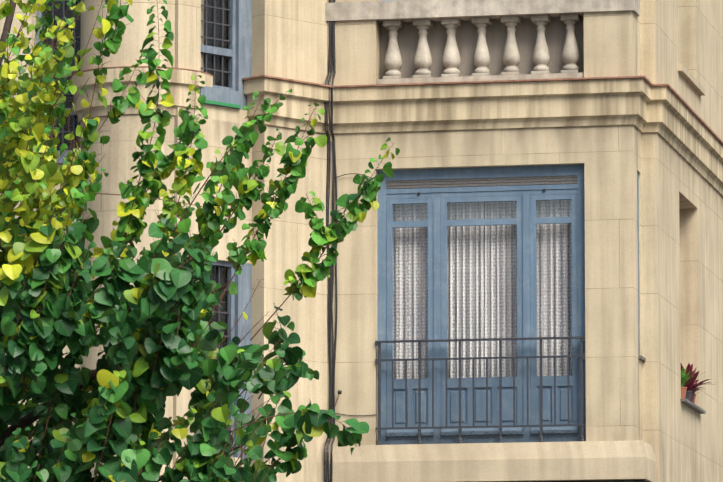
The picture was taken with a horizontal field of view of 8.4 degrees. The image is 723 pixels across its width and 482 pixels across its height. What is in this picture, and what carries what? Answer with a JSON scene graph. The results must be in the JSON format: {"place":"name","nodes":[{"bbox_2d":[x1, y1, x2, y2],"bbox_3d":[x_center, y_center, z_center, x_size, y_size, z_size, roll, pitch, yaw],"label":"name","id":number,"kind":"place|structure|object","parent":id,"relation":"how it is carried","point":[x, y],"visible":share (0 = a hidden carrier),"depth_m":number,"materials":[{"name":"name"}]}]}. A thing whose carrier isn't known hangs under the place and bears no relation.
{"place":"outdoors","nodes":[
{"label":"outdoors","id":0,"kind":"place"},
{"bbox_2d":[0,0,399,481],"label":"tree","id":1,"kind":"object","parent":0,"point":[112,391],"depth_m":34.55,"materials":[{"name":"green plant"}]},
{"bbox_2d":[201,0,235,90],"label":"window frame","id":2,"kind":"object","parent":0,"point":[229,51],"visible":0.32,"depth_m":47.45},
{"bbox_2d":[201,0,229,85],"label":"window pane","id":3,"kind":"structure","parent":2,"relation":"in","point":[212,42],"depth_m":47.36,"materials":[{"name":"black glass"}]},
{"bbox_2d":[201,0,230,85],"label":"turret window cames","id":4,"kind":"object","parent":2,"relation":"attached to","point":[214,38],"visible":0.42,"depth_m":47.33,"materials":[{"name":"black metal"}]},
{"label":"ground","id":5,"kind":"structure","parent":0,"visible":0},
{"bbox_2d":[0,0,722,481],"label":"building walls","id":6,"kind":"structure","parent":5,"relation":"on","point":[630,396],"depth_m":47.63,"materials":[{"name":"stone"}]},
{"bbox_2d":[36,4,76,151],"bbox_3d":[-2.825,-2.333,47.487,0.650,3.045,0.060,-1,-7,12],"label":"window frame","id":7,"kind":"object","parent":6,"relation":"attached to","point":[39,14],"visible":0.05,"depth_m":47.48,"materials":[{"name":"blue paint"}]},
{"bbox_2d":[43,3,80,148],"bbox_3d":[-2.823,-2.332,47.497,0.550,2.945,0.001,-1,-7,12],"label":"window glass","id":8,"kind":"object","parent":7,"relation":"on","point":[72,61],"depth_m":47.44,"materials":[{"name":"black glass"}]},
{"bbox_2d":[46,0,80,148],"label":"window cames","id":9,"kind":"object","parent":7,"relation":"attached to","point":[73,131],"depth_m":47.41,"materials":[{"name":"grey"}]},
{"bbox_2d":[43,0,80,149],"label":"room window","id":10,"kind":"structure","parent":6,"relation":"attached to","point":[59,11],"depth_m":47.49,"materials":[{"name":"blue"}]},
{"bbox_2d":[56,152,67,162],"bbox_3d":[-2.877,-0.785,47.191,0.670,0.100,0.240,-1,-7,12],"label":"window sill","id":11,"kind":"structure","parent":6,"relation":"attached to","point":[61,160],"depth_m":47.07,"materials":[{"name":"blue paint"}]},
{"bbox_2d":[204,0,227,86],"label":"turret window","id":12,"kind":"structure","parent":6,"relation":"attached to","point":[218,19],"depth_m":47.46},
{"bbox_2d":[209,265,226,431],"bbox_3d":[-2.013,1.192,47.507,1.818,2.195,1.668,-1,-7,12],"label":"window pane","id":13,"kind":"structure","parent":6,"relation":"attached to","point":[214,274],"depth_m":47.19,"materials":[{"name":"glass"}]},
{"bbox_2d":[204,261,234,456],"bbox_3d":[-1.421,1.121,46.944,0.060,1.885,0.520,-7,-10,43],"label":"window frame","id":14,"kind":"object","parent":6,"relation":"attached to","point":[231,302],"visible":0.15,"depth_m":47.15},
{"bbox_2d":[210,267,227,344],"bbox_3d":[-1.428,1.122,46.951,0.228,1.795,0.365,-1,-7,12],"label":"window pane","id":15,"kind":"structure","parent":14,"relation":"in","point":[220,299],"depth_m":47.11,"materials":[{"name":"glass"}]},
{"bbox_2d":[214,266,229,429],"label":"turret window cames","id":16,"kind":"object","parent":14,"relation":"attached to","point":[218,311],"visible":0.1,"depth_m":47.06,"materials":[{"name":"black metal"}]},
{"bbox_2d":[205,100,240,107],"bbox_3d":[-1.348,-1.318,47.157,0.012,0.030,0.510,-7,-10,43],"label":"window sill","id":17,"kind":"structure","parent":6,"relation":"attached to","point":[222,104],"depth_m":47.16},
{"bbox_2d":[199,0,251,457],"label":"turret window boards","id":18,"kind":"object","parent":6,"relation":"attached to","point":[243,58],"visible":0.33,"depth_m":47.28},
{"bbox_2d":[324,0,376,481],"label":"corner cables","id":19,"kind":"object","parent":6,"relation":"attached to","point":[331,273],"visible":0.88,"depth_m":47.80,"materials":[{"name":"black rubber"}]},
{"bbox_2d":[71,68,722,196],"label":"cornice","id":20,"kind":"structure","parent":6,"relation":"attached to","point":[641,105],"depth_m":47.62,"materials":[{"name":"stone"}]},
{"bbox_2d":[70,66,722,145],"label":"cornice trim","id":21,"kind":"structure","parent":20,"relation":"on","point":[684,103],"depth_m":47.60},
{"bbox_2d":[394,202,484,375],"bbox_3d":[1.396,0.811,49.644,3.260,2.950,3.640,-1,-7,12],"label":"window pane","id":22,"kind":"structure","parent":6,"relation":"attached to","point":[454,264],"depth_m":51.67,"materials":[{"name":"grey"}]},
{"bbox_2d":[376,13,583,83],"bbox_3d":[1.179,-1.848,47.942,2.060,0.655,0.280,-1,-7,12],"label":"balustrade","id":23,"kind":"object","parent":6,"relation":"on","point":[451,60],"visible":1,"depth_m":47.85,"materials":[{"name":"stone"}]},
{"bbox_2d":[325,0,639,23],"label":"balustrade rail","id":24,"kind":"object","parent":23,"relation":"attached to","point":[406,11],"visible":0.83,"depth_m":47.85,"materials":[{"name":"beige stone"}]},
{"bbox_2d":[378,164,585,444],"bbox_3d":[1.171,0.628,47.597,2.060,2.706,0.113,-1,-7,12],"label":"bay window frame","id":25,"kind":"object","parent":6,"relation":"attached to","point":[526,221],"visible":0.88,"depth_m":47.56,"materials":[{"name":"blue wood"}]},
{"bbox_2d":[393,204,427,378],"bbox_3d":[0.530,0.643,47.854,0.500,2.140,0.055,-1,-7,12],"label":"lace curtain","id":26,"kind":"object","parent":25,"relation":"hanging from","point":[418,309],"depth_m":47.88,"materials":[{"name":"white fabric"}]},
{"bbox_2d":[448,202,484,377],"bbox_3d":[0.991,0.632,47.767,0.418,2.140,0.074,-1,-7,12],"label":"lace curtain","id":27,"kind":"object","parent":25,"relation":"hanging from","point":[472,282],"depth_m":47.78,"materials":[{"name":"white fabric"}]},
{"bbox_2d":[386,175,576,188],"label":"roller shutter slats","id":28,"kind":"object","parent":25,"relation":"attached to","point":[478,182],"visible":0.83,"depth_m":47.73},
{"bbox_2d":[393,200,571,378],"bbox_3d":[1.172,0.471,47.620,1.770,1.716,0.001,-1,-7,12],"label":"lace curtain","id":29,"kind":"object","parent":25,"relation":"in","point":[554,283],"visible":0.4,"depth_m":47.62,"materials":[{"name":"white fabric"}]},
{"bbox_2d":[485,201,516,376],"bbox_3d":[1.408,0.621,47.679,0.410,2.140,0.075,-1,-7,12],"label":"lace curtain","id":30,"kind":"object","parent":25,"relation":"hanging from","point":[490,268],"depth_m":47.71,"materials":[{"name":"white fabric"}]},
{"bbox_2d":[537,200,571,375],"bbox_3d":[1.861,0.608,47.575,0.500,2.140,0.066,-1,-7,12],"label":"lace curtain","id":31,"kind":"object","parent":25,"relation":"hanging from","point":[566,280],"depth_m":47.59,"materials":[{"name":"white fabric"}]},
{"bbox_2d":[381,17,583,78],"bbox_3d":[1.206,-1.832,48.071,2.060,0.655,0.105,-1,-7,12],"label":"balustrade backing","id":32,"kind":"object","parent":6,"relation":"attached to","point":[466,35],"visible":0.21,"depth_m":48.03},
{"bbox_2d":[317,440,655,481],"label":"balcony ledge","id":33,"kind":"object","parent":6,"relation":"attached to","point":[555,461],"visible":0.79,"depth_m":47.15,"materials":[{"name":"beige stone"}]},
{"bbox_2d":[375,336,585,444],"bbox_3d":[1.147,1.450,47.374,2.060,1.020,0.052,-1,-7,12],"label":"iron railing","id":34,"kind":"object","parent":33,"relation":"on","point":[419,359],"visible":0.94,"depth_m":47.36,"materials":[{"name":"black metal"}]},
{"bbox_2d":[487,201,571,374],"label":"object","id":35,"kind":"object","parent":6,"relation":"attached to","point":[537,284],"depth_m":49.28,"materials":[{"name":"black"}]},
{"bbox_2d":[605,481,644,481],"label":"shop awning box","id":36,"kind":"object","parent":6,"relation":"attached to","point":[624,481],"visible":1,"depth_m":46.87,"materials":[{"name":"black metal"}]},
{"bbox_2d":[637,172,639,354],"bbox_3d":[2.638,0.224,47.602,0.080,1.810,0.240,-1,-7,12],"label":"pipe","id":37,"kind":"object","parent":6,"relation":"attached to","point":[638,267],"visible":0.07,"depth_m":47.66,"materials":[{"name":"grey metal"}]},
{"bbox_2d":[638,355,645,360],"bbox_3d":[2.696,1.138,47.496,0.070,0.030,0.300,-1,-7,12],"label":"bracket","id":38,"kind":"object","parent":6,"relation":"attached to","point":[641,357],"depth_m":47.42,"materials":[{"name":"grey metal"}]},
{"bbox_2d":[678,65,704,95],"bbox_3d":[3.236,-1.642,50.299,0.350,0.062,1.670,-1,-7,12],"label":"window sill","id":39,"kind":"structure","parent":6,"relation":"attached to","point":[687,75],"depth_m":50.15,"materials":[{"name":"stone"}]},
{"bbox_2d":[680,399,705,413],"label":"side window sills","id":40,"kind":"structure","parent":6,"relation":"on","point":[693,406],"depth_m":49.64,"materials":[{"name":"grey stone"}]},
{"bbox_2d":[681,367,692,398],"bbox_3d":[3.212,1.442,49.363,0.359,0.346,0.373,-1,-7,12],"label":"potted plant","id":41,"kind":"object","parent":40,"relation":"on","point":[683,382],"visible":0.38,"depth_m":49.29,"materials":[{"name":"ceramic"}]},
{"bbox_2d":[692,379,700,403],"bbox_3d":[3.346,1.554,50.067,0.344,0.296,0.295,-4,-8,32],"label":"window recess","id":42,"kind":"object","parent":40,"relation":"on","point":[694,397],"visible":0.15,"depth_m":50.00,"materials":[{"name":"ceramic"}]},
{"bbox_2d":[681,363,714,401],"bbox_3d":[3.295,1.447,49.735,0.680,0.427,0.724,-1,-7,12],"label":"red flower pot","id":43,"kind":"object","parent":40,"relation":"on","point":[691,385],"visible":0.48,"depth_m":49.67,"materials":[{"name":"grey"}]}
]}

